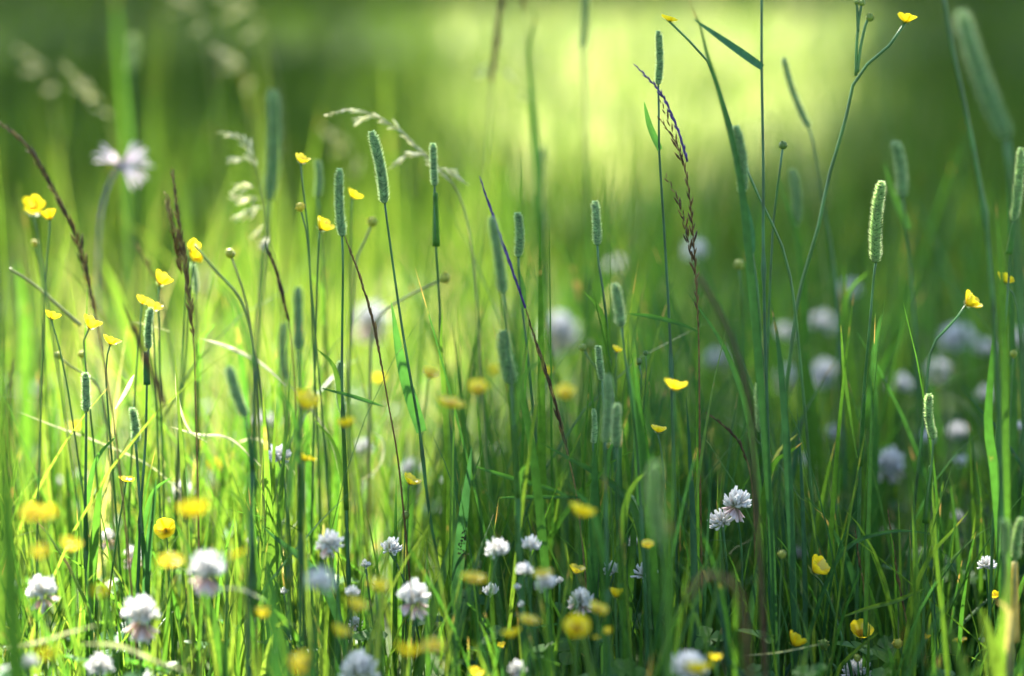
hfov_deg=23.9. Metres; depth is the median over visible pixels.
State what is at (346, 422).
buttercup
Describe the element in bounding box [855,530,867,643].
spike grass
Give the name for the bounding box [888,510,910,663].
spike grass
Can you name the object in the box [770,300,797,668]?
wild grass
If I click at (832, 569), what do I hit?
wild grass
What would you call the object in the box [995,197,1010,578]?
wild grass
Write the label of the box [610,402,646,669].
timothy grass
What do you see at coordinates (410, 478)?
buttercup
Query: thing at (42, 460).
spike grass
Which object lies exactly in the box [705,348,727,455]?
clover flower
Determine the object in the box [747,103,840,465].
panicle grass
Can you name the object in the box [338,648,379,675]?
clover flower
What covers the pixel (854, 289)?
clover flower
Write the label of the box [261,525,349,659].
wild grass
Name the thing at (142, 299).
buttercup
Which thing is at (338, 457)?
timothy grass
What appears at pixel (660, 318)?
wild grass
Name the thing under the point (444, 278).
flower bud
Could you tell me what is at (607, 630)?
buttercup
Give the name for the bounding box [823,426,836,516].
clover flower
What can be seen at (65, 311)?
grass stalk
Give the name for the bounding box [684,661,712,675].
buttercup
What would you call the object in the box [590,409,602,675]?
timothy grass
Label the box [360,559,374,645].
clover flower
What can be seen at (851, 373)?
wild grass
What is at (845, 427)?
spike grass
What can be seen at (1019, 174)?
timothy grass
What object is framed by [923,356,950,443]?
clover flower
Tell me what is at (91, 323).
buttercup
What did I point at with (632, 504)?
wild grass
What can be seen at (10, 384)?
spike grass
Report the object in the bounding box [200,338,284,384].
dry straw
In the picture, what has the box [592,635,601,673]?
buttercup
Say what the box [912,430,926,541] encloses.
clover flower
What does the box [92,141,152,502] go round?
ragged flower
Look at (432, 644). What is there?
buttercup
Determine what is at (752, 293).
wild grass
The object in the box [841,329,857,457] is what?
wild grass
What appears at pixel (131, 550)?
clover flower
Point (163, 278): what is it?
buttercup
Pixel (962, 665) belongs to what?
wild grass
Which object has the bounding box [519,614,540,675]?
buttercup
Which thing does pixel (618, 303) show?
timothy grass
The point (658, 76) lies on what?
timothy grass
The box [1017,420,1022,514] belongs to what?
clover flower
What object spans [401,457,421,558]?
clover flower
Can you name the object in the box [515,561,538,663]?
clover flower
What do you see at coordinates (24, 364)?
wild grass
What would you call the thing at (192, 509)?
buttercup
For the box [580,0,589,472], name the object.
timothy grass
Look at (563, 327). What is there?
clover flower
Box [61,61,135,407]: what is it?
panicle grass
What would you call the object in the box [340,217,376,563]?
flower bud
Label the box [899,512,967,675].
wild grass
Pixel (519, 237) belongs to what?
timothy grass
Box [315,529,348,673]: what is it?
clover flower
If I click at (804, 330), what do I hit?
wild grass
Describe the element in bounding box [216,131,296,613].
panicle grass
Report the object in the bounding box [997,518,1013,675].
timothy grass
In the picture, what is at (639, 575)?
clover flower
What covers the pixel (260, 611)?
buttercup
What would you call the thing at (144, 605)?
clover flower
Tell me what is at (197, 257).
buttercup
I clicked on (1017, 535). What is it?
timothy grass
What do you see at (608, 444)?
flower bud
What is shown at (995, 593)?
buttercup
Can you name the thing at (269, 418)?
clover flower
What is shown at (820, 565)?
buttercup
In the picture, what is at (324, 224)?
buttercup
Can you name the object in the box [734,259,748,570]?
flower bud
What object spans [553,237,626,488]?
wild grass
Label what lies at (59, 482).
clover flower
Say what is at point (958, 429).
clover flower
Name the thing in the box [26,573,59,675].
clover flower
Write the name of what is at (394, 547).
clover flower
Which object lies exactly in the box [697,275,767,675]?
grass stalk
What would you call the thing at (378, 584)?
buttercup
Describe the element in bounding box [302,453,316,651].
buttercup
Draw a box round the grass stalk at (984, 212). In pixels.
[942,0,1005,670]
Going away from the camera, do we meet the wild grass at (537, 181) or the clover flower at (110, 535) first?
the clover flower at (110, 535)
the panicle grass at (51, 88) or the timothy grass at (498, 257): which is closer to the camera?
the timothy grass at (498, 257)
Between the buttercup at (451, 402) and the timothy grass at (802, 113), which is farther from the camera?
the timothy grass at (802, 113)
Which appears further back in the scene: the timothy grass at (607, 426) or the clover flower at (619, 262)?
the clover flower at (619, 262)
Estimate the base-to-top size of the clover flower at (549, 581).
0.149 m
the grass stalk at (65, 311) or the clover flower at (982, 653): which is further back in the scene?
the grass stalk at (65, 311)
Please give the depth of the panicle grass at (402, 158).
1.84 m
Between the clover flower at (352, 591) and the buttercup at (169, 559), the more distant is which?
the clover flower at (352, 591)
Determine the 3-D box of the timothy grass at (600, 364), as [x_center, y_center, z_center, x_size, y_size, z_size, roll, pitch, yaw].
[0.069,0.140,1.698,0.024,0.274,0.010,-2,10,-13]
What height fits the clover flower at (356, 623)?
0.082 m
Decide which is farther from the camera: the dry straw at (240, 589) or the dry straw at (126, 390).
the dry straw at (126, 390)
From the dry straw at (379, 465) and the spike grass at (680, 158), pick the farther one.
the dry straw at (379, 465)
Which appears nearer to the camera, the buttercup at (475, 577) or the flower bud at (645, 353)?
the buttercup at (475, 577)
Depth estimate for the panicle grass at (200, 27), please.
2.92 m
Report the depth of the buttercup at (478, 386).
1.49 m
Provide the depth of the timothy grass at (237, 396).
1.56 m
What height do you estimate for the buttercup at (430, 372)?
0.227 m
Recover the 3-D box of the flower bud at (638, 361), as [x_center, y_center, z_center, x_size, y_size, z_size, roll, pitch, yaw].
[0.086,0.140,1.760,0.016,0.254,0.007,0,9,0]
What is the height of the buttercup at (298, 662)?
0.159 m
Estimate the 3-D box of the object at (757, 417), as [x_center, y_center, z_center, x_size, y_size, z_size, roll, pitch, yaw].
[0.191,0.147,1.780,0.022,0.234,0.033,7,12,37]
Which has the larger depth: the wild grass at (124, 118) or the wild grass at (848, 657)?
the wild grass at (124, 118)
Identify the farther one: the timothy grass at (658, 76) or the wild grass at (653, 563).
the timothy grass at (658, 76)
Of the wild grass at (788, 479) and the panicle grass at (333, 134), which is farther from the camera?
the panicle grass at (333, 134)
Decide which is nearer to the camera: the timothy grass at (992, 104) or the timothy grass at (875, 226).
the timothy grass at (992, 104)
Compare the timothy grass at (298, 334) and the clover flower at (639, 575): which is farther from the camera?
the clover flower at (639, 575)
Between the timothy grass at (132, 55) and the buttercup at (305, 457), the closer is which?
the buttercup at (305, 457)
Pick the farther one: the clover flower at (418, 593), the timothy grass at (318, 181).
the timothy grass at (318, 181)
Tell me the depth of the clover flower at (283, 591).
1.72 m
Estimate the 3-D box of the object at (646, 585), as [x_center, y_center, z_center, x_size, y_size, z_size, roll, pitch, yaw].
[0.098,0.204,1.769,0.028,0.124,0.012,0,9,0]
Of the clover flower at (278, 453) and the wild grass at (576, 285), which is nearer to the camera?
the clover flower at (278, 453)
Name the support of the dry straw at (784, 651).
on the ground cover at (620, 664)
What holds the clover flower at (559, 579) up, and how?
on the ground at (420, 254)
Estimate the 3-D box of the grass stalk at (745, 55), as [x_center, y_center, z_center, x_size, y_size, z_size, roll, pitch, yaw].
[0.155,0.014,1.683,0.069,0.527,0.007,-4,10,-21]
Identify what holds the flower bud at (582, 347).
on the ground at (420, 254)
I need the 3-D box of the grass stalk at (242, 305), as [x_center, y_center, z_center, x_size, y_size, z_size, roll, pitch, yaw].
[-0.200,0.093,1.816,0.072,0.329,0.008,0,9,0]
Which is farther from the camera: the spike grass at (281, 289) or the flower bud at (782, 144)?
the flower bud at (782, 144)
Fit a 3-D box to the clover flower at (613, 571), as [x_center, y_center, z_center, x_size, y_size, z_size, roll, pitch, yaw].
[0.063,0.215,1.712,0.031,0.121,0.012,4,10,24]
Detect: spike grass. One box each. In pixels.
[0,122,138,675]
[8,359,40,633]
[39,340,46,625]
[122,302,194,675]
[135,241,201,544]
[164,168,201,658]
[263,240,305,646]
[344,236,415,665]
[473,0,504,526]
[479,176,586,588]
[521,0,550,468]
[633,64,702,620]
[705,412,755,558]
[844,410,845,448]
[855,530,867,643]
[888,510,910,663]
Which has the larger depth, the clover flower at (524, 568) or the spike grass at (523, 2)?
the spike grass at (523, 2)
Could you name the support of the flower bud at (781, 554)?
on the ground at (420, 254)
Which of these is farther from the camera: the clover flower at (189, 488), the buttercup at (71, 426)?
the buttercup at (71, 426)
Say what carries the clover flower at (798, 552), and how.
on the ground at (420, 254)
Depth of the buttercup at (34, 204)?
1.57 m
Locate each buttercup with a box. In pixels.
[19,503,43,589]
[23,195,97,675]
[24,544,48,659]
[34,644,59,675]
[35,208,55,673]
[39,504,57,675]
[45,309,99,653]
[61,537,85,675]
[68,423,80,559]
[83,314,108,649]
[91,582,111,675]
[103,334,125,657]
[105,476,134,641]
[124,294,152,658]
[146,300,164,620]
[151,552,183,675]
[154,518,175,675]
[155,270,172,609]
[172,238,200,638]
[174,249,202,637]
[175,500,207,675]
[208,459,223,554]
[222,548,245,675]
[255,606,266,675]
[268,389,320,675]
[290,652,320,675]
[295,153,324,634]
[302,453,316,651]
[310,215,334,623]
[330,623,350,675]
[336,417,371,656]
[348,188,362,555]
[349,597,368,675]
[369,578,389,675]
[373,374,391,537]
[396,642,420,675]
[404,472,420,663]
[407,366,438,644]
[422,638,444,675]
[437,395,466,675]
[461,572,489,675]
[468,378,504,675]
[469,666,483,675]
[489,366,499,532]
[491,641,504,672]
[501,628,520,675]
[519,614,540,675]
[528,569,551,675]
[555,383,574,675]
[564,613,589,675]
[570,502,596,675]
[570,564,593,674]
[590,601,608,675]
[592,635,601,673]
[603,626,612,675]
[610,587,622,667]
[613,345,622,633]
[642,539,653,675]
[651,424,666,529]
[661,14,820,661]
[664,378,686,585]
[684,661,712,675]
[708,653,720,675]
[774,0,916,565]
[789,630,806,675]
[808,554,852,675]
[850,619,872,669]
[904,290,982,634]
[956,637,966,655]
[972,590,998,670]
[998,272,1023,441]
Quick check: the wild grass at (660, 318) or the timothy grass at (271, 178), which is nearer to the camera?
the timothy grass at (271, 178)
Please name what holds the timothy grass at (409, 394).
on the ground at (420, 254)
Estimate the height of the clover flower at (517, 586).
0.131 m
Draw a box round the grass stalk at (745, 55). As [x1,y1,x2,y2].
[694,0,770,662]
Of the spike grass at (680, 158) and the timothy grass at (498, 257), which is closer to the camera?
the timothy grass at (498, 257)
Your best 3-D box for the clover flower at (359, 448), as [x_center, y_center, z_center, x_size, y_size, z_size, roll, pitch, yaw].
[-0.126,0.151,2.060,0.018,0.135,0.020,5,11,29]
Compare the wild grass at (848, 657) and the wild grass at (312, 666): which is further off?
the wild grass at (848, 657)
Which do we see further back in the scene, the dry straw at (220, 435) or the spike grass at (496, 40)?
the spike grass at (496, 40)
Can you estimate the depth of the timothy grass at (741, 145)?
1.62 m
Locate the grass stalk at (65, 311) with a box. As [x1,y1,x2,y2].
[9,267,81,326]
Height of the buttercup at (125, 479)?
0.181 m
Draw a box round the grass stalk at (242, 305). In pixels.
[193,244,285,575]
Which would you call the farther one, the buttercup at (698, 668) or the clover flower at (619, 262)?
the clover flower at (619, 262)
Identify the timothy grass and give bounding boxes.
[80,372,118,594]
[127,34,138,324]
[128,407,171,654]
[135,307,154,665]
[190,262,215,615]
[211,89,283,675]
[223,365,259,675]
[276,286,305,675]
[277,322,314,675]
[311,160,329,562]
[312,360,349,639]
[316,168,350,646]
[366,130,447,652]
[428,143,440,343]
[488,216,541,675]
[494,330,533,675]
[513,212,546,651]
[533,147,548,476]
[567,374,614,675]
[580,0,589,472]
[584,200,618,615]
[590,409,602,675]
[594,345,624,540]
[610,282,649,670]
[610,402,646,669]
[627,495,645,668]
[644,30,679,675]
[645,460,666,675]
[732,124,774,672]
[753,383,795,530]
[782,57,868,551]
[788,169,802,228]
[855,180,886,652]
[883,141,921,565]
[921,393,937,675]
[955,9,1023,466]
[986,147,1023,675]
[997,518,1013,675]
[1010,516,1023,673]
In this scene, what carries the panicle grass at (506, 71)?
on the ground at (420, 254)
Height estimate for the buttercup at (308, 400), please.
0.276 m
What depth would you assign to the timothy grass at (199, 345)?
1.87 m
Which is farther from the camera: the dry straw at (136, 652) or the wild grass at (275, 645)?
the dry straw at (136, 652)
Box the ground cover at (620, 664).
[0,374,1022,675]
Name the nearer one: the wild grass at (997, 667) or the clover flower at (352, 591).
the wild grass at (997, 667)
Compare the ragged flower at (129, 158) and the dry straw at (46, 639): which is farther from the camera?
the ragged flower at (129, 158)
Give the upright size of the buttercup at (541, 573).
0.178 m
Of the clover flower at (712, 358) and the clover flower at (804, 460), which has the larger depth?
the clover flower at (712, 358)
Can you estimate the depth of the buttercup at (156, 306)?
1.78 m
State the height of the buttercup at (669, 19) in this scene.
0.499 m
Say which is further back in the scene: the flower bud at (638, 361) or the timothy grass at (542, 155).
the timothy grass at (542, 155)
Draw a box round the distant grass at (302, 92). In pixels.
[0,0,1023,337]
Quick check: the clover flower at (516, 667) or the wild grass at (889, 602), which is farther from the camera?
the wild grass at (889, 602)
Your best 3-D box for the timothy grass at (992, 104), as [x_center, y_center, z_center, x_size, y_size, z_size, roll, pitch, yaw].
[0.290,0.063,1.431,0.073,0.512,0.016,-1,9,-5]
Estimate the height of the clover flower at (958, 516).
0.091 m
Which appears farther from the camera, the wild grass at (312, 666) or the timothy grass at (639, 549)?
the timothy grass at (639, 549)
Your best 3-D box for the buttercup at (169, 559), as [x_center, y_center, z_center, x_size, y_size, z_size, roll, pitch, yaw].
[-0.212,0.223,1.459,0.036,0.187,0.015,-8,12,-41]
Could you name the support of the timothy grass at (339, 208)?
on the ground at (420, 254)
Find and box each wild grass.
[0,379,24,675]
[17,261,32,530]
[85,466,103,675]
[103,261,163,542]
[115,0,132,318]
[142,477,156,667]
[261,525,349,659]
[262,505,284,675]
[304,601,320,675]
[322,388,383,406]
[439,308,452,572]
[450,447,471,668]
[475,466,584,505]
[498,495,587,498]
[512,349,555,670]
[526,1,550,479]
[541,443,667,669]
[541,633,552,675]
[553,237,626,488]
[586,444,598,672]
[616,430,629,675]
[627,313,697,332]
[634,345,662,671]
[666,449,673,675]
[688,293,767,591]
[689,1,777,673]
[750,441,803,663]
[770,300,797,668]
[774,170,813,547]
[790,312,827,558]
[799,530,931,675]
[834,632,878,675]
[839,588,923,617]
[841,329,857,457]
[843,264,861,536]
[870,314,882,638]
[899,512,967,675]
[909,444,928,625]
[945,617,969,675]
[982,608,1005,675]
[984,315,1000,611]
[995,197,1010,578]
[996,566,1010,666]
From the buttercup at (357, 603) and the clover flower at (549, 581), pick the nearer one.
the buttercup at (357, 603)
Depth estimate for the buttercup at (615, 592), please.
1.62 m
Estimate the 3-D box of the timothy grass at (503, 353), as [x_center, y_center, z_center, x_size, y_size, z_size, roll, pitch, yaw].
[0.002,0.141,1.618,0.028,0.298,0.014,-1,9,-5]
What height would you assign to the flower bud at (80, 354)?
0.250 m
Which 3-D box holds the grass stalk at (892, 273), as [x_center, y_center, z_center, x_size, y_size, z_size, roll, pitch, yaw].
[0.378,-0.078,2.423,0.027,0.470,0.005,0,9,0]
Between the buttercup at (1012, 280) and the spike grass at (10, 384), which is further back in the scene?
the spike grass at (10, 384)
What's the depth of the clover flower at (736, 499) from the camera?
1.70 m
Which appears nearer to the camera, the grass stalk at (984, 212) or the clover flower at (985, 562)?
the grass stalk at (984, 212)
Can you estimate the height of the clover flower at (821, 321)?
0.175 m
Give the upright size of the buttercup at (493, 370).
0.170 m
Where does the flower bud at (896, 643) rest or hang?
on the ground at (420, 254)
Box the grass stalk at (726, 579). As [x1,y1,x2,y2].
[684,573,752,675]
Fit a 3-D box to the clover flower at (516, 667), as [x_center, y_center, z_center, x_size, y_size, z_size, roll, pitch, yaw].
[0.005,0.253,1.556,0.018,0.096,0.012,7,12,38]
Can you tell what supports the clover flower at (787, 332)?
on the ground at (420, 254)
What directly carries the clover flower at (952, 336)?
on the ground at (420, 254)
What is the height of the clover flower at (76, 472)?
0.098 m
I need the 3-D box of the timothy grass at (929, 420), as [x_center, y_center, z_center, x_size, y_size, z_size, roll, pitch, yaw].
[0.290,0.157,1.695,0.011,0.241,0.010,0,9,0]
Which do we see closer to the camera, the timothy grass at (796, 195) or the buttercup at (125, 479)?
the buttercup at (125, 479)
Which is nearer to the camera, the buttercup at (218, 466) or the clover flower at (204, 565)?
the clover flower at (204, 565)
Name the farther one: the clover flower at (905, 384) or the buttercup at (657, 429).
the clover flower at (905, 384)
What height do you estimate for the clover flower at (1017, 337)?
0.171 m
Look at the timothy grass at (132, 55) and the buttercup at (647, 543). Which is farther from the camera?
the timothy grass at (132, 55)
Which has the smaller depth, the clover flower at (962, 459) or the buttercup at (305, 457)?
the buttercup at (305, 457)
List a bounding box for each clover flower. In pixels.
[16,384,38,481]
[25,653,39,675]
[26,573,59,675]
[47,476,61,556]
[75,471,79,500]
[85,651,113,675]
[102,528,123,598]
[121,593,160,674]
[124,545,153,632]
[169,482,195,557]
[187,549,225,675]
[259,410,273,424]
[268,444,296,648]
[280,587,291,651]
[306,566,335,651]
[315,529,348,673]
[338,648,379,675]
[345,584,359,650]
[348,616,362,633]
[351,301,390,447]
[351,438,373,586]
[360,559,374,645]
[380,536,424,675]
[396,577,430,675]
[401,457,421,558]
[437,479,442,551]
[475,538,509,666]
[475,582,498,664]
[509,659,525,675]
[514,583,535,675]
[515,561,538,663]
[517,600,530,670]
[522,534,541,675]
[534,574,556,675]
[537,311,578,415]
[555,576,562,674]
[568,587,593,656]
[600,560,615,624]
[606,256,624,282]
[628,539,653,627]
[630,562,642,637]
[667,650,708,675]
[684,239,711,446]
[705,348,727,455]
[709,508,734,628]
[722,486,751,635]
[770,323,790,403]
[776,365,795,475]
[795,454,814,524]
[795,546,809,589]
[809,310,836,472]
[812,358,837,429]
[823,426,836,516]
[839,279,859,332]
[841,659,871,675]
[879,446,903,593]
[890,372,912,453]
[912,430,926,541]
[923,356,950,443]
[939,322,976,456]
[941,455,966,538]
[948,422,967,541]
[952,510,962,522]
[974,338,993,433]
[975,385,994,398]
[977,555,996,603]
[978,637,985,675]
[1015,329,1018,361]
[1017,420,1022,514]
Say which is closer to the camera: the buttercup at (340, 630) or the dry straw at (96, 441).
the buttercup at (340, 630)
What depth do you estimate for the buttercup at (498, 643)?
1.64 m
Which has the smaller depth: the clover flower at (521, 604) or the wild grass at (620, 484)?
the clover flower at (521, 604)
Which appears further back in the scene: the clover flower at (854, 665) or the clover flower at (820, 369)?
the clover flower at (820, 369)
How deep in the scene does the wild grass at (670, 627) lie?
1.38 m
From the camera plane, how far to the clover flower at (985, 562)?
1.70 m
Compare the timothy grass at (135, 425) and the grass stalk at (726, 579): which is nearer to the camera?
the grass stalk at (726, 579)
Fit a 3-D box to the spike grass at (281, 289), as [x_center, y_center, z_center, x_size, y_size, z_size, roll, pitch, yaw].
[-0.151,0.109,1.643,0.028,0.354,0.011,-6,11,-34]
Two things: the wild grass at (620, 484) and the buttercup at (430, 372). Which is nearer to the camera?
the wild grass at (620, 484)
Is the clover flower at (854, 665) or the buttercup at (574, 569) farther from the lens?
the clover flower at (854, 665)
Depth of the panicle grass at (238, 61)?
2.71 m
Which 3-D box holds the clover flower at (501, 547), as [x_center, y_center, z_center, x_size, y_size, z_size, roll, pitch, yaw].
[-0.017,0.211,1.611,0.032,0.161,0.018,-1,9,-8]
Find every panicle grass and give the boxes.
[16,47,73,409]
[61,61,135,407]
[169,0,231,337]
[212,47,270,387]
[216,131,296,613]
[220,0,295,371]
[323,108,487,488]
[323,128,361,404]
[473,63,556,441]
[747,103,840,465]
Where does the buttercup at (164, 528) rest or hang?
on the ground at (420, 254)
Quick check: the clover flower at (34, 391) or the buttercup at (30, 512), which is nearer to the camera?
the buttercup at (30, 512)
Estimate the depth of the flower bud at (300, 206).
1.77 m
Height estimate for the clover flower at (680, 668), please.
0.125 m
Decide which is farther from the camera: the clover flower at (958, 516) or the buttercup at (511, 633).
the clover flower at (958, 516)
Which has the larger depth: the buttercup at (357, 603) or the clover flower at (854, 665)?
the clover flower at (854, 665)
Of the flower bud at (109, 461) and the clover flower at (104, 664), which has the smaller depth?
the clover flower at (104, 664)
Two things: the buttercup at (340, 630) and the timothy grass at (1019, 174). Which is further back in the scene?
the timothy grass at (1019, 174)
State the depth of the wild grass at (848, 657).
1.66 m
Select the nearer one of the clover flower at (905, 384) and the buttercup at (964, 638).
the buttercup at (964, 638)
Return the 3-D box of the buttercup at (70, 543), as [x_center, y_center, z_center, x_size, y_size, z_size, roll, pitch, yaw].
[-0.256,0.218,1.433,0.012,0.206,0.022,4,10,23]
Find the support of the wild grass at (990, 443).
on the ground at (420, 254)
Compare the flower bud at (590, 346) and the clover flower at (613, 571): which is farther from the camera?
the flower bud at (590, 346)
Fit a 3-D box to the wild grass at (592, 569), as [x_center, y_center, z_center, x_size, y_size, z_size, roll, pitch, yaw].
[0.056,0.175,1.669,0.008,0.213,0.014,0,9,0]
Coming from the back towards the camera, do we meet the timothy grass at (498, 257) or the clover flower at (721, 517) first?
the clover flower at (721, 517)
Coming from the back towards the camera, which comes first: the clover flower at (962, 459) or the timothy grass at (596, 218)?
the clover flower at (962, 459)
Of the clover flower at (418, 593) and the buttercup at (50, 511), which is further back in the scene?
the clover flower at (418, 593)
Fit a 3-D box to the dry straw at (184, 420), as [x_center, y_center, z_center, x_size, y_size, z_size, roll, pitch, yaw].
[-0.233,0.050,1.756,0.022,0.053,0.001,0,9,0]
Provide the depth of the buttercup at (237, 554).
1.43 m
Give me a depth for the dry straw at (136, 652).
1.50 m
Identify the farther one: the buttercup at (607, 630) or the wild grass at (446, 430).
the wild grass at (446, 430)
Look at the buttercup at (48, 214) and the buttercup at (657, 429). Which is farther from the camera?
the buttercup at (657, 429)
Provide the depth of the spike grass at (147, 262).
1.93 m
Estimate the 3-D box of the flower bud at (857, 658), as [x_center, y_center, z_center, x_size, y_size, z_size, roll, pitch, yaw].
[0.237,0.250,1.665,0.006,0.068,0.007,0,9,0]
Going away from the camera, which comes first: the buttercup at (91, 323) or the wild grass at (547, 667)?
the wild grass at (547, 667)
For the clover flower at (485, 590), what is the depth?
1.68 m
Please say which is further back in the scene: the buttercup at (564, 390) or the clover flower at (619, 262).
the clover flower at (619, 262)
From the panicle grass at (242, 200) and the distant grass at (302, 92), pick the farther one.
the distant grass at (302, 92)
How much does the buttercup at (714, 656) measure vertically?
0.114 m
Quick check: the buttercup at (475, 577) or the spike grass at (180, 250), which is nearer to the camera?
the buttercup at (475, 577)
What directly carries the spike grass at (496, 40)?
on the ground at (420, 254)
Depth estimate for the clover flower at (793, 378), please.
2.40 m
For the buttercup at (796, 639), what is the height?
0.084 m
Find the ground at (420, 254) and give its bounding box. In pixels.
[0,0,1023,675]
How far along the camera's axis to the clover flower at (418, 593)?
1.58 m
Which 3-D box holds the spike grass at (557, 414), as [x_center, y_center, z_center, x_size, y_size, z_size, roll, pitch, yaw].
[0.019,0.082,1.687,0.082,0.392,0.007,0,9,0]
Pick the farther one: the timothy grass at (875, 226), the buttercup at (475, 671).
the timothy grass at (875, 226)
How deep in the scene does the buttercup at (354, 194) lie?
1.84 m
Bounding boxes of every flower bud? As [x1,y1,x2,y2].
[31,239,57,644]
[53,351,119,618]
[78,350,141,594]
[225,248,265,523]
[295,202,334,595]
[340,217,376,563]
[366,271,450,616]
[401,510,409,674]
[579,344,603,380]
[586,339,604,539]
[607,442,615,652]
[626,358,641,547]
[631,350,647,668]
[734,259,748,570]
[762,140,787,486]
[777,550,785,675]
[817,638,839,675]
[853,654,861,675]
[881,638,902,667]
[997,350,1017,609]
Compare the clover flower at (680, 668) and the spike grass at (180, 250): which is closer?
the clover flower at (680, 668)
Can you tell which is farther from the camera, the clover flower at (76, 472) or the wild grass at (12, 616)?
the clover flower at (76, 472)
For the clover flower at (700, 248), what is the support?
on the ground at (420, 254)
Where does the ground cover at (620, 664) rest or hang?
on the ground at (420, 254)
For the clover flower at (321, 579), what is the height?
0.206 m
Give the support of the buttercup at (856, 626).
on the ground at (420, 254)
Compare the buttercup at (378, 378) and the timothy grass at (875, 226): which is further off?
the buttercup at (378, 378)
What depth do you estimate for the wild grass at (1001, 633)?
1.51 m
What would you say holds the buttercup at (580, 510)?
on the ground at (420, 254)
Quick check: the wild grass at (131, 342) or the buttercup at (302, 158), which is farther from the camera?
the wild grass at (131, 342)
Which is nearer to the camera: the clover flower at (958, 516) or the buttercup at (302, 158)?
the buttercup at (302, 158)
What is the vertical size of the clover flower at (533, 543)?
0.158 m
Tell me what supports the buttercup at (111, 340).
on the ground at (420, 254)
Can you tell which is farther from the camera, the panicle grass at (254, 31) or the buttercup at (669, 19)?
the panicle grass at (254, 31)
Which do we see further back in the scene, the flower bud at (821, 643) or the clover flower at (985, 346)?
the clover flower at (985, 346)
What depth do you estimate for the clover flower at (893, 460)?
2.05 m
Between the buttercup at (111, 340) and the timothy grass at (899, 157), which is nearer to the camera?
the buttercup at (111, 340)
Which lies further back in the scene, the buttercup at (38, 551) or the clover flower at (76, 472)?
the clover flower at (76, 472)
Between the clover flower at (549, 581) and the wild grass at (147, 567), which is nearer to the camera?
the clover flower at (549, 581)
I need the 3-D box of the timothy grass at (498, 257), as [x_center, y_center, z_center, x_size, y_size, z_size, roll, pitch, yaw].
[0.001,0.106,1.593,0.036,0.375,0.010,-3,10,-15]
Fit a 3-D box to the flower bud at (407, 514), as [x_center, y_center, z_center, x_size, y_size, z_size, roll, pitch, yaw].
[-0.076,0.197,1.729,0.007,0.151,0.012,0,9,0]
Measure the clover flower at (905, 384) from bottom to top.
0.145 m
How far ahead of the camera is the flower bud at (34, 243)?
1.86 m
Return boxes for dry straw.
[0,625,94,648]
[20,412,181,493]
[83,643,189,671]
[115,375,133,408]
[134,322,169,331]
[172,427,260,465]
[175,373,205,441]
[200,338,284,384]
[213,587,264,600]
[287,382,339,475]
[361,431,384,480]
[743,644,819,655]
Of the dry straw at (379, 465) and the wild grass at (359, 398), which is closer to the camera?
the wild grass at (359, 398)
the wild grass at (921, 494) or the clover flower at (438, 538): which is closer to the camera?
the wild grass at (921, 494)
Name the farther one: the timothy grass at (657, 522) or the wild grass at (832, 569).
the wild grass at (832, 569)
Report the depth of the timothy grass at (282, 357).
1.52 m
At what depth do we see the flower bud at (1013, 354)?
1.78 m
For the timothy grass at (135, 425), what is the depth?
1.67 m
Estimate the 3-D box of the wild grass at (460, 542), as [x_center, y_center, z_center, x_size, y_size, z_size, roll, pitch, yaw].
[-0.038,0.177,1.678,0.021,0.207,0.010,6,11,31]
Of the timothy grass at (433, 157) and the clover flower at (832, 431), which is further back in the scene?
the clover flower at (832, 431)
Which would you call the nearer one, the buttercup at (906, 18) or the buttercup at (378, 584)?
the buttercup at (378, 584)
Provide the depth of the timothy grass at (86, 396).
1.68 m
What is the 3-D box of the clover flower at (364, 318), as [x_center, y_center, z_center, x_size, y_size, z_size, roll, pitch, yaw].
[-0.147,0.052,2.512,0.045,0.184,0.036,0,9,0]
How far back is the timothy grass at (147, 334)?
1.67 m
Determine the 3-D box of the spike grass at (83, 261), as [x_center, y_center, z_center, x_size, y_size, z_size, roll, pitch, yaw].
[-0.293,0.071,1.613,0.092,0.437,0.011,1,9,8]
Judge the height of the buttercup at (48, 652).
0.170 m
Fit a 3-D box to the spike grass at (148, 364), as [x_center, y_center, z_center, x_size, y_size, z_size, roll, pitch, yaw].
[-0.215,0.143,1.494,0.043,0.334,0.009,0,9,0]
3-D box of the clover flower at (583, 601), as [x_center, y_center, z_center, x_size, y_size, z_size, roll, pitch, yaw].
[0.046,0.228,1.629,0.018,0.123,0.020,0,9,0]
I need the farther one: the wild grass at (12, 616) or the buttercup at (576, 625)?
the buttercup at (576, 625)
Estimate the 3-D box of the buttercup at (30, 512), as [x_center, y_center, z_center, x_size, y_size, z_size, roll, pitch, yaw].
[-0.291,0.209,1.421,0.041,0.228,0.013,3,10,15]
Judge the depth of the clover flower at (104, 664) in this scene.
1.55 m
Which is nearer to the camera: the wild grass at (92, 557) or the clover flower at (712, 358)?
the wild grass at (92, 557)
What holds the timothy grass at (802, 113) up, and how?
on the ground at (420, 254)

